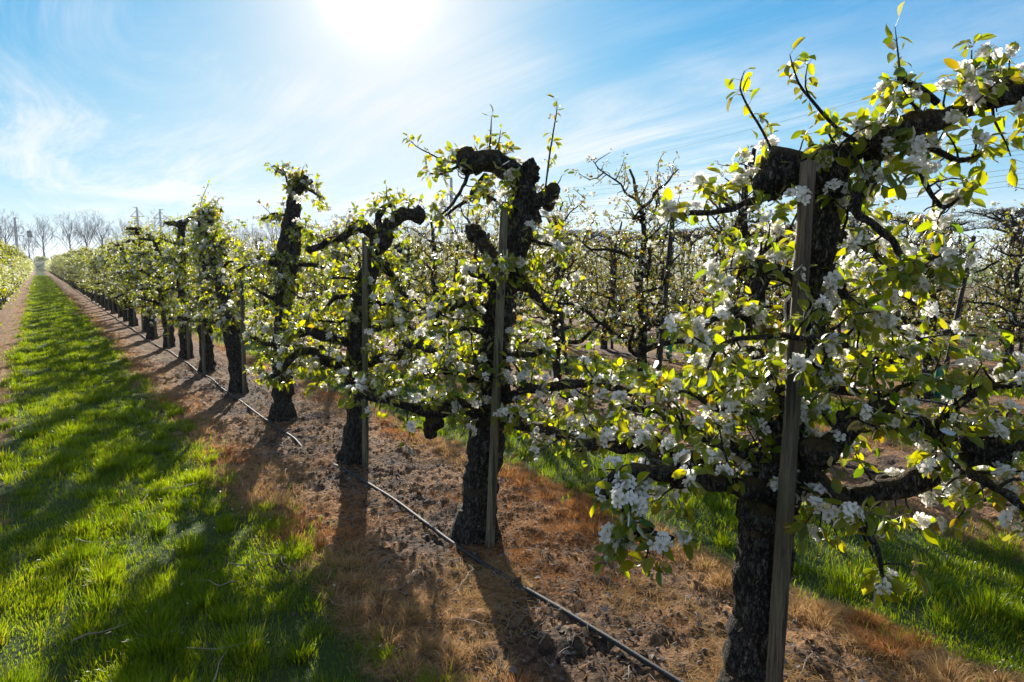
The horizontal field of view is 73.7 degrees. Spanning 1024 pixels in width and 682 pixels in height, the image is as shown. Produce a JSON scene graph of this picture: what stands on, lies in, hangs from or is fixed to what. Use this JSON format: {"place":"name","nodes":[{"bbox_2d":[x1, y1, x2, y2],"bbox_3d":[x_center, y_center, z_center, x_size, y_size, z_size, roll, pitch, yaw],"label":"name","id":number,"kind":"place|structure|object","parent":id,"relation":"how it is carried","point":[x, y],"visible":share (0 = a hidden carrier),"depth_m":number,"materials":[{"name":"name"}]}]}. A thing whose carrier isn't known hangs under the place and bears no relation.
{"place":"outdoors","nodes":[
{"label":"outdoors","id":0,"kind":"place"},
{"bbox_2d":[0,287,31,589],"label":"dry grass","id":1,"kind":"structure","parent":0,"point":[11,387],"depth_m":10.77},
{"bbox_2d":[32,261,880,270],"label":"embankment","id":2,"kind":"structure","parent":0,"point":[40,266],"depth_m":172.77,"materials":[{"name":"green plant"}]},
{"bbox_2d":[0,208,26,244],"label":"bare tree","id":3,"kind":"object","parent":2,"relation":"on","point":[8,231],"visible":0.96,"depth_m":178.81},
{"bbox_2d":[15,234,40,256],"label":"bare tree","id":4,"kind":"object","parent":2,"relation":"on","point":[28,242],"visible":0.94,"depth_m":181.56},
{"bbox_2d":[23,211,62,256],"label":"bare tree","id":5,"kind":"object","parent":2,"relation":"on","point":[42,237],"visible":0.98,"depth_m":183.28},
{"bbox_2d":[53,210,89,249],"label":"bare tree","id":6,"kind":"object","parent":2,"relation":"on","point":[69,235],"visible":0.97,"depth_m":186.44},
{"bbox_2d":[68,209,105,247],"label":"bare tree","id":7,"kind":"object","parent":2,"relation":"on","point":[87,240],"visible":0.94,"depth_m":188.46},
{"bbox_2d":[81,211,120,247],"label":"bare tree","id":8,"kind":"object","parent":2,"relation":"on","point":[99,230],"visible":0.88,"depth_m":190.07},
{"bbox_2d":[108,213,136,243],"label":"bare tree","id":9,"kind":"object","parent":2,"relation":"on","point":[116,233],"visible":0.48,"depth_m":193.35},
{"bbox_2d":[226,219,257,248],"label":"bare tree","id":10,"kind":"object","parent":2,"relation":"on","point":[242,233],"visible":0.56,"depth_m":216.50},
{"bbox_2d":[0,265,1023,681],"bbox_3d":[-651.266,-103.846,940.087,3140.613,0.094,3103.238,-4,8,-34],"label":"ground","id":11,"kind":"structure","parent":0,"point":[552,645],"depth_m":3.94,"materials":[{"name":"soil"}]},
{"bbox_2d":[0,244,20,297],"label":"pear tree","id":12,"kind":"object","parent":11,"relation":"on","point":[11,254],"visible":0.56,"depth_m":21.19,"materials":[{"name":"green plant"}]},
{"bbox_2d":[0,242,20,299],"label":"pear tree","id":13,"kind":"object","parent":11,"relation":"on","point":[3,275],"visible":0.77,"depth_m":19.74,"materials":[{"name":"green plant"}]},
{"bbox_2d":[0,239,22,295],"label":"pear tree","id":14,"kind":"object","parent":11,"relation":"on","point":[4,248],"visible":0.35,"depth_m":22.75,"materials":[{"name":"green plant"}]},
{"bbox_2d":[0,243,29,309],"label":"pear tree","id":15,"kind":"object","parent":11,"relation":"on","point":[2,288],"visible":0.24,"depth_m":24.43,"materials":[{"name":"green plant"}]},
{"bbox_2d":[1,240,29,304],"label":"pear tree","id":16,"kind":"object","parent":11,"relation":"on","point":[12,267],"visible":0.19,"depth_m":27.35,"materials":[{"name":"green plant"}]},
{"bbox_2d":[63,245,85,294],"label":"pear tree","id":17,"kind":"object","parent":11,"relation":"on","point":[72,272],"visible":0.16,"depth_m":36.14,"materials":[{"name":"green plant"}]},
{"bbox_2d":[67,253,94,300],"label":"pear tree","id":18,"kind":"object","parent":11,"relation":"on","point":[92,296],"visible":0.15,"depth_m":30.02,"materials":[{"name":"green plant"}]},
{"bbox_2d":[72,252,91,298],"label":"pear tree","id":19,"kind":"object","parent":11,"relation":"on","point":[79,257],"visible":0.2,"depth_m":31.35,"materials":[{"name":"green plant"}]},
{"bbox_2d":[77,245,98,302],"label":"pear tree","id":20,"kind":"object","parent":11,"relation":"on","point":[87,257],"visible":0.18,"depth_m":28.30,"materials":[{"name":"green plant"}]},
{"bbox_2d":[79,253,100,304],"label":"pear tree","id":21,"kind":"object","parent":11,"relation":"on","point":[98,291],"visible":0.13,"depth_m":26.83,"materials":[{"name":"green plant"}]},
{"bbox_2d":[64,236,118,313],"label":"pear tree","id":22,"kind":"object","parent":11,"relation":"on","point":[100,255],"visible":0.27,"depth_m":22.11,"materials":[{"name":"green plant"}]},
{"bbox_2d":[77,244,106,307],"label":"pear tree","id":23,"kind":"object","parent":11,"relation":"on","point":[94,267],"visible":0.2,"depth_m":25.11,"materials":[{"name":"green plant"}]},
{"bbox_2d":[81,242,110,309],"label":"pear tree","id":24,"kind":"object","parent":11,"relation":"on","point":[93,283],"visible":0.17,"depth_m":23.69,"materials":[{"name":"green plant"}]},
{"bbox_2d":[93,239,122,316],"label":"pear tree","id":25,"kind":"object","parent":11,"relation":"on","point":[121,305],"visible":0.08,"depth_m":20.84,"materials":[{"name":"green plant"}]},
{"bbox_2d":[93,236,132,320],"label":"pear tree","id":26,"kind":"object","parent":11,"relation":"on","point":[115,275],"visible":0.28,"depth_m":19.14,"materials":[{"name":"green plant"}]},
{"bbox_2d":[101,230,167,325],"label":"pear tree","id":27,"kind":"object","parent":11,"relation":"on","point":[130,311],"visible":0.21,"depth_m":17.65,"materials":[{"name":"green plant"}]},
{"bbox_2d":[103,236,172,331],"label":"pear tree","id":28,"kind":"object","parent":11,"relation":"on","point":[126,242],"visible":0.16,"depth_m":15.87,"materials":[{"name":"green plant"}]},
{"bbox_2d":[116,217,175,339],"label":"pear tree","id":29,"kind":"object","parent":11,"relation":"on","point":[134,231],"visible":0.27,"depth_m":14.31,"materials":[{"name":"green plant"}]},
{"bbox_2d":[121,221,195,347],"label":"pear tree","id":30,"kind":"object","parent":11,"relation":"on","point":[148,282],"visible":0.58,"depth_m":12.93,"materials":[{"name":"green plant"}]},
{"bbox_2d":[121,213,199,358],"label":"pear tree","id":31,"kind":"object","parent":11,"relation":"on","point":[180,225],"visible":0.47,"depth_m":11.33,"materials":[{"name":"green plant"}]},
{"bbox_2d":[184,265,190,359],"bbox_3d":[-5.480,-0.452,11.514,0.058,1.647,0.056,-4,8,-34],"label":"wooden stake","id":32,"kind":"object","parent":11,"relation":"on","point":[188,342],"visible":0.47,"depth_m":11.54,"materials":[{"name":"brown wood"}]},
{"bbox_2d":[146,201,255,372],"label":"pear tree","id":33,"kind":"object","parent":11,"relation":"on","point":[211,363],"visible":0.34,"depth_m":10.07,"materials":[{"name":"green plant"}]},
{"bbox_2d":[198,264,206,373],"bbox_3d":[-4.498,-0.283,9.916,0.065,1.668,0.056,-4,8,-34],"label":"wooden stake","id":34,"kind":"object","parent":11,"relation":"on","point":[203,343],"visible":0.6,"depth_m":9.93,"materials":[{"name":"brown wood"}]},
{"bbox_2d":[27,255,411,282],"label":"distant pear trees","id":35,"kind":"object","parent":11,"relation":"on","point":[45,264],"visible":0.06,"depth_m":117.32,"materials":[{"name":"green plant"}]},
{"bbox_2d":[158,180,296,393],"bbox_3d":[-3.566,-0.629,8.537,2.336,2.777,1.455,6,9,42],"label":"pear tree","id":36,"kind":"object","parent":11,"relation":"on","point":[212,245],"visible":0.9,"depth_m":8.56,"materials":[{"name":"green plant"}]},
{"bbox_2d":[226,236,252,310],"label":"pear tree","id":37,"kind":"object","parent":11,"relation":"on","point":[242,249],"visible":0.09,"depth_m":21.93,"materials":[{"name":"green plant"}]},
{"bbox_2d":[0,275,479,681],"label":"grass","id":38,"kind":"structure","parent":11,"relation":"on","point":[105,580],"depth_m":3.93,"materials":[{"name":"plant"}]},
{"bbox_2d":[239,272,246,393],"bbox_3d":[-3.338,-0.093,8.467,0.054,1.613,0.102,0,6,4],"label":"wooden stake","id":39,"kind":"object","parent":11,"relation":"on","point":[243,354],"visible":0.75,"depth_m":8.45,"materials":[{"name":"brown wood"}]},
{"bbox_2d":[230,234,277,315],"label":"pear tree","id":40,"kind":"object","parent":11,"relation":"on","point":[259,240],"visible":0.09,"depth_m":20.96,"materials":[{"name":"green plant"}]},
{"bbox_2d":[247,245,275,319],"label":"pear tree","id":41,"kind":"object","parent":11,"relation":"on","point":[264,301],"visible":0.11,"depth_m":19.64,"materials":[{"name":"green plant"}]},
{"bbox_2d":[256,217,280,248],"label":"bare tree","id":42,"kind":"object","parent":11,"relation":"on","point":[276,232],"visible":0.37,"depth_m":227.88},
{"bbox_2d":[218,160,349,422],"bbox_3d":[-2.329,-0.448,6.945,1.051,2.734,1.810,-4,8,-34],"label":"pear tree","id":43,"kind":"object","parent":11,"relation":"on","point":[284,257],"visible":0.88,"depth_m":6.84,"materials":[{"name":"green plant"}]},
{"bbox_2d":[257,226,316,328],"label":"pear tree","id":44,"kind":"object","parent":11,"relation":"on","point":[271,278],"visible":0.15,"depth_m":17.14,"materials":[{"name":"green plant"}]},
{"bbox_2d":[293,224,346,313],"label":"pear tree","id":45,"kind":"object","parent":11,"relation":"on","point":[307,290],"visible":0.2,"depth_m":16.00,"materials":[{"name":"green plant"}]},
{"bbox_2d":[295,214,360,335],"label":"pear tree","id":46,"kind":"object","parent":11,"relation":"on","point":[326,253],"visible":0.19,"depth_m":14.42,"materials":[{"name":"green plant"}]},
{"bbox_2d":[259,179,440,464],"bbox_3d":[-1.341,-0.078,5.441,1.299,2.365,1.973,-4,8,-34],"label":"pear tree","id":47,"kind":"object","parent":11,"relation":"on","point":[381,236],"visible":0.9,"depth_m":5.30,"materials":[{"name":"green plant"}]},
{"bbox_2d":[298,208,419,322],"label":"pear tree","id":48,"kind":"object","parent":11,"relation":"on","point":[346,242],"visible":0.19,"depth_m":13.20,"materials":[{"name":"green plant"}]},
{"bbox_2d":[362,237,368,467],"bbox_3d":[-1.152,0.127,5.346,0.087,1.872,0.052,1,6,5],"label":"wooden stake","id":49,"kind":"object","parent":11,"relation":"on","point":[365,441],"visible":0.76,"depth_m":5.31,"materials":[{"name":"brown wood"}]},
{"bbox_2d":[71,287,683,681],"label":"irrigation hose","id":50,"kind":"object","parent":11,"relation":"on","point":[644,660],"visible":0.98,"depth_m":3.53,"materials":[{"name":"black plastic"}]},
{"bbox_2d":[346,227,449,348],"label":"pear tree","id":51,"kind":"object","parent":11,"relation":"on","point":[395,247],"visible":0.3,"depth_m":12.06,"materials":[{"name":"green plant"}]},
{"bbox_2d":[379,212,473,361],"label":"pear tree","id":52,"kind":"object","parent":11,"relation":"on","point":[433,276],"visible":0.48,"depth_m":11.10,"materials":[{"name":"green plant"}]},
{"bbox_2d":[410,221,447,303],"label":"pear tree","id":53,"kind":"object","parent":11,"relation":"on","point":[422,272],"visible":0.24,"depth_m":18.18,"materials":[{"name":"green plant"}]},
{"bbox_2d":[440,177,460,239],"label":"power pylon","id":54,"kind":"object","parent":11,"relation":"on","point":[451,194],"visible":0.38,"depth_m":304.52,"materials":[{"name":"metal"}]},
{"bbox_2d":[417,219,484,326],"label":"pear tree","id":55,"kind":"object","parent":11,"relation":"on","point":[462,232],"visible":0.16,"depth_m":17.24,"materials":[{"name":"green plant"}]},
{"bbox_2d":[424,193,526,348],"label":"pear tree","id":56,"kind":"object","parent":11,"relation":"on","point":[478,289],"visible":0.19,"depth_m":9.66,"materials":[{"name":"green plant"}]},
{"bbox_2d":[446,223,524,313],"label":"pear tree","id":57,"kind":"object","parent":11,"relation":"on","point":[481,255],"visible":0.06,"depth_m":16.10,"materials":[{"name":"green plant"}]},
{"bbox_2d":[432,230,545,327],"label":"pear tree","id":58,"kind":"object","parent":11,"relation":"on","point":[515,306],"visible":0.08,"depth_m":15.04,"materials":[{"name":"green plant"}]},
{"bbox_2d":[485,209,507,547],"bbox_3d":[-0.087,0.259,3.783,0.135,1.958,0.052,-2,7,-15],"label":"wooden stake","id":59,"kind":"object","parent":11,"relation":"on","point":[494,435],"visible":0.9,"depth_m":3.77,"materials":[{"name":"brown wood"}]},
{"bbox_2d":[338,94,672,548],"bbox_3d":[-0.010,-0.051,4.014,1.450,2.627,2.058,-16,17,-67],"label":"pear tree","id":60,"kind":"object","parent":11,"relation":"on","point":[522,206],"visible":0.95,"depth_m":3.75,"materials":[{"name":"green plant"}]},
{"bbox_2d":[32,353,1011,681],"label":"pruning scraps","id":61,"kind":"object","parent":11,"relation":"on","point":[480,547],"visible":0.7,"depth_m":3.63,"materials":[{"name":"brown wood"}]},
{"bbox_2d":[481,183,618,379],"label":"pear tree","id":62,"kind":"object","parent":11,"relation":"on","point":[554,320],"visible":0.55,"depth_m":8.61,"materials":[{"name":"green plant"}]},
{"bbox_2d":[196,402,915,681],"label":"soil clods","id":63,"kind":"object","parent":11,"relation":"on","point":[618,657],"visible":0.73,"depth_m":3.41,"materials":[{"name":"soil"}]},
{"bbox_2d":[515,205,602,321],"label":"pear tree","id":64,"kind":"object","parent":11,"relation":"on","point":[528,295],"visible":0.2,"depth_m":13.66,"materials":[{"name":"green plant"}]},
{"bbox_2d":[552,248,569,377],"bbox_3d":[0.615,-0.297,8.580,0.298,1.996,0.056,-2,7,-14],"label":"wooden stake","id":65,"kind":"object","parent":11,"relation":"on","point":[562,333],"visible":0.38,"depth_m":8.58,"materials":[{"name":"brown wood"}]},
{"bbox_2d":[129,355,1023,681],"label":"dead leaves","id":66,"kind":"object","parent":11,"relation":"on","point":[593,651],"visible":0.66,"depth_m":3.48,"materials":[{"name":"brown plant"}]},
{"bbox_2d":[565,228,605,274],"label":"flat topped tree","id":67,"kind":"object","parent":11,"relation":"on","point":[589,238],"visible":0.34,"depth_m":33.14,"materials":[{"name":"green plant"}]},
{"bbox_2d":[568,250,604,323],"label":"pear tree","id":68,"kind":"object","parent":11,"relation":"on","point":[584,293],"visible":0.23,"depth_m":18.29,"materials":[{"name":"green plant"}]},
{"bbox_2d":[568,210,635,348],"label":"pear tree","id":69,"kind":"object","parent":11,"relation":"on","point":[603,343],"visible":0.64,"depth_m":12.77,"materials":[{"name":"green plant"}]},
{"bbox_2d":[610,242,612,348],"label":"wooden stake","id":70,"kind":"object","parent":11,"relation":"on","point":[611,266],"visible":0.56,"depth_m":12.73,"materials":[{"name":"brown wood"}]},
{"bbox_2d":[593,243,634,327],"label":"pear tree","id":71,"kind":"object","parent":11,"relation":"on","point":[608,273],"visible":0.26,"depth_m":17.25,"materials":[{"name":"green plant"}]},
{"bbox_2d":[588,229,640,257],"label":"flat topped tree","id":72,"kind":"object","parent":11,"relation":"on","point":[604,236],"visible":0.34,"depth_m":31.30,"materials":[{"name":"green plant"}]},
{"bbox_2d":[245,316,1010,506],"bbox_3d":[-6.825,-0.535,19.047,0.108,0.076,41.008,-4,8,-34],"label":"irrigation hose","id":73,"kind":"object","parent":11,"relation":"on","point":[872,471],"visible":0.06,"depth_m":5.37,"materials":[{"name":"black plastic"}]},
{"bbox_2d":[542,149,745,404],"bbox_3d":[1.323,-0.576,7.359,2.161,2.865,1.659,-3,7,-28],"label":"pear tree","id":74,"kind":"object","parent":11,"relation":"on","point":[640,346],"visible":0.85,"depth_m":7.11,"materials":[{"name":"green plant"}]},
{"bbox_2d":[272,300,1022,415],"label":"irrigation hose","id":75,"kind":"object","parent":11,"relation":"on","point":[690,363],"visible":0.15,"depth_m":11.00,"materials":[{"name":"black plastic"}]},
{"bbox_2d":[599,207,708,358],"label":"pear tree","id":76,"kind":"object","parent":11,"relation":"on","point":[660,293],"visible":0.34,"depth_m":11.60,"materials":[{"name":"green plant"}]},
{"bbox_2d":[628,238,690,330],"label":"pear tree","id":77,"kind":"object","parent":11,"relation":"on","point":[652,270],"visible":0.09,"depth_m":16.00,"materials":[{"name":"green plant"}]},
{"bbox_2d":[653,211,674,403],"bbox_3d":[1.621,-0.294,7.295,0.221,2.275,0.057,6,9,42],"label":"wooden stake","id":78,"kind":"object","parent":11,"relation":"on","point":[665,294],"visible":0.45,"depth_m":7.24,"materials":[{"name":"brown wood"}]},
{"bbox_2d":[659,227,712,300],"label":"flat topped tree","id":79,"kind":"object","parent":11,"relation":"on","point":[687,238],"visible":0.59,"depth_m":27.72,"materials":[{"name":"brown plant"}]},
{"bbox_2d":[671,247,711,307],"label":"pear tree","id":80,"kind":"object","parent":11,"relation":"on","point":[684,289],"visible":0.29,"depth_m":19.48,"materials":[{"name":"green plant"}]},
{"bbox_2d":[675,242,729,322],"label":"pear tree","id":81,"kind":"object","parent":11,"relation":"on","point":[701,280],"visible":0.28,"depth_m":14.96,"materials":[{"name":"green plant"}]},
{"bbox_2d":[673,203,787,353],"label":"pear tree","id":82,"kind":"object","parent":11,"relation":"on","point":[736,295],"visible":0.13,"depth_m":10.25,"materials":[{"name":"green plant"}]},
{"bbox_2d":[717,231,792,344],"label":"pear tree","id":83,"kind":"object","parent":11,"relation":"on","point":[767,295],"visible":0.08,"depth_m":13.47,"materials":[{"name":"green plant"}]},
{"bbox_2d":[634,145,928,437],"bbox_3d":[2.312,-0.380,6.096,2.489,2.768,1.699,4,8,32],"label":"pear tree","id":84,"kind":"object","parent":11,"relation":"on","point":[756,351],"visible":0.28,"depth_m":6.07,"materials":[{"name":"green plant"}]},
{"bbox_2d":[765,159,816,681],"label":"wooden stake","id":85,"kind":"object","parent":11,"relation":"on","point":[782,556],"visible":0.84,"depth_m":2.26,"materials":[{"name":"brown wood"}]},
{"bbox_2d":[565,1,1023,681],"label":"pear tree","id":86,"kind":"object","parent":11,"relation":"on","point":[979,447],"visible":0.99,"depth_m":2.22,"materials":[{"name":"green plant"}]},
{"bbox_2d":[736,175,901,343],"bbox_3d":[4.087,-0.837,9.086,2.264,3.001,1.738,5,8,37],"label":"pear tree","id":87,"kind":"object","parent":11,"relation":"on","point":[856,290],"visible":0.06,"depth_m":9.01,"materials":[{"name":"green plant"}]},
{"bbox_2d":[842,213,901,290],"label":"flat topped tree","id":88,"kind":"object","parent":11,"relation":"on","point":[852,225],"visible":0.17,"depth_m":22.20,"materials":[{"name":"green plant"}]},
{"bbox_2d":[847,210,983,342],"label":"pear tree","id":89,"kind":"object","parent":11,"relation":"on","point":[913,308],"visible":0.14,"depth_m":11.29,"materials":[{"name":"green plant"}]},
{"bbox_2d":[836,201,1020,398],"bbox_3d":[4.965,-0.495,8.179,2.303,2.562,1.572,0,6,-4],"label":"pear tree","id":90,"kind":"object","parent":11,"relation":"on","point":[928,361],"visible":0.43,"depth_m":8.17,"materials":[{"name":"green plant"}]},
{"bbox_2d":[885,213,978,317],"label":"flat topped tree","id":91,"kind":"object","parent":11,"relation":"on","point":[958,222],"visible":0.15,"depth_m":20.15,"materials":[{"name":"brown plant"}]},
{"bbox_2d":[894,219,989,307],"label":"flat topped tree","id":92,"kind":"object","parent":11,"relation":"on","point":[967,229],"visible":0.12,"depth_m":22.64,"materials":[{"name":"brown plant"}]},
{"bbox_2d":[944,236,975,369],"bbox_3d":[5.281,-0.246,8.121,0.334,1.996,0.055,0,6,0],"label":"wooden stake","id":93,"kind":"object","parent":11,"relation":"on","point":[960,300],"visible":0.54,"depth_m":8.08,"materials":[{"name":"brown wood"}]},
{"bbox_2d":[921,219,1010,342],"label":"pear tree","id":94,"kind":"object","parent":11,"relation":"on","point":[955,302],"visible":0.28,"depth_m":13.68,"materials":[{"name":"green plant"}]},
{"bbox_2d":[950,234,1023,371],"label":"pear tree","id":95,"kind":"object","parent":11,"relation":"on","point":[1017,274],"visible":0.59,"depth_m":10.04,"materials":[{"name":"green plant"}]},
{"bbox_2d":[950,184,1023,372],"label":"pear tree","id":96,"kind":"object","parent":11,"relation":"on","point":[1007,310],"visible":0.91,"depth_m":7.48,"materials":[{"name":"green plant"}]},
{"bbox_2d":[951,206,1023,321],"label":"flat topped tree","id":97,"kind":"object","parent":11,"relation":"on","point":[1012,220],"visible":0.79,"depth_m":18.65,"materials":[{"name":"brown plant"}]},
{"bbox_2d":[966,231,1023,323],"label":"pear tree","id":98,"kind":"object","parent":11,"relation":"on","point":[997,282],"visible":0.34,"depth_m":15.92,"materials":[{"name":"green plant"}]},
{"bbox_2d":[970,220,1023,296],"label":"flat topped tree","id":99,"kind":"object","parent":11,"relation":"on","point":[1018,240],"visible":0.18,"depth_m":21.57,"materials":[{"name":"brown plant"}]},
{"bbox_2d":[0,0,1023,264],"label":"sky","id":100,"kind":"structure","parent":0,"point":[110,107],"materials":[{"name":"blue"}]},
{"bbox_2d":[65,293,1023,681],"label":"dry grass","id":101,"kind":"structure","parent":0,"point":[895,653],"depth_m":3.38,"materials":[{"name":"plant"}]},
{"bbox_2d":[138,304,1023,681],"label":"grass","id":102,"kind":"structure","parent":0,"point":[986,606],"depth_m":3.58,"materials":[{"name":"plant"}]},
{"bbox_2d":[232,298,1023,468],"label":"grass","id":103,"kind":"structure","parent":0,"point":[834,405],"depth_m":9.31,"materials":[{"name":"plant"}]},
{"bbox_2d":[247,307,1023,559],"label":"dry grass","id":104,"kind":"structure","parent":0,"point":[924,506],"depth_m":4.43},
{"bbox_2d":[316,297,1023,399],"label":"grass","id":105,"kind":"structure","parent":0,"point":[747,353],"depth_m":11.97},
{"bbox_2d":[378,295,1017,361],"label":"grass","id":106,"kind":"structure","parent":0,"point":[994,352],"depth_m":12.48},
{"bbox_2d":[413,303,1023,427],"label":"dry grass","id":107,"kind":"structure","parent":0,"point":[884,379],"depth_m":9.32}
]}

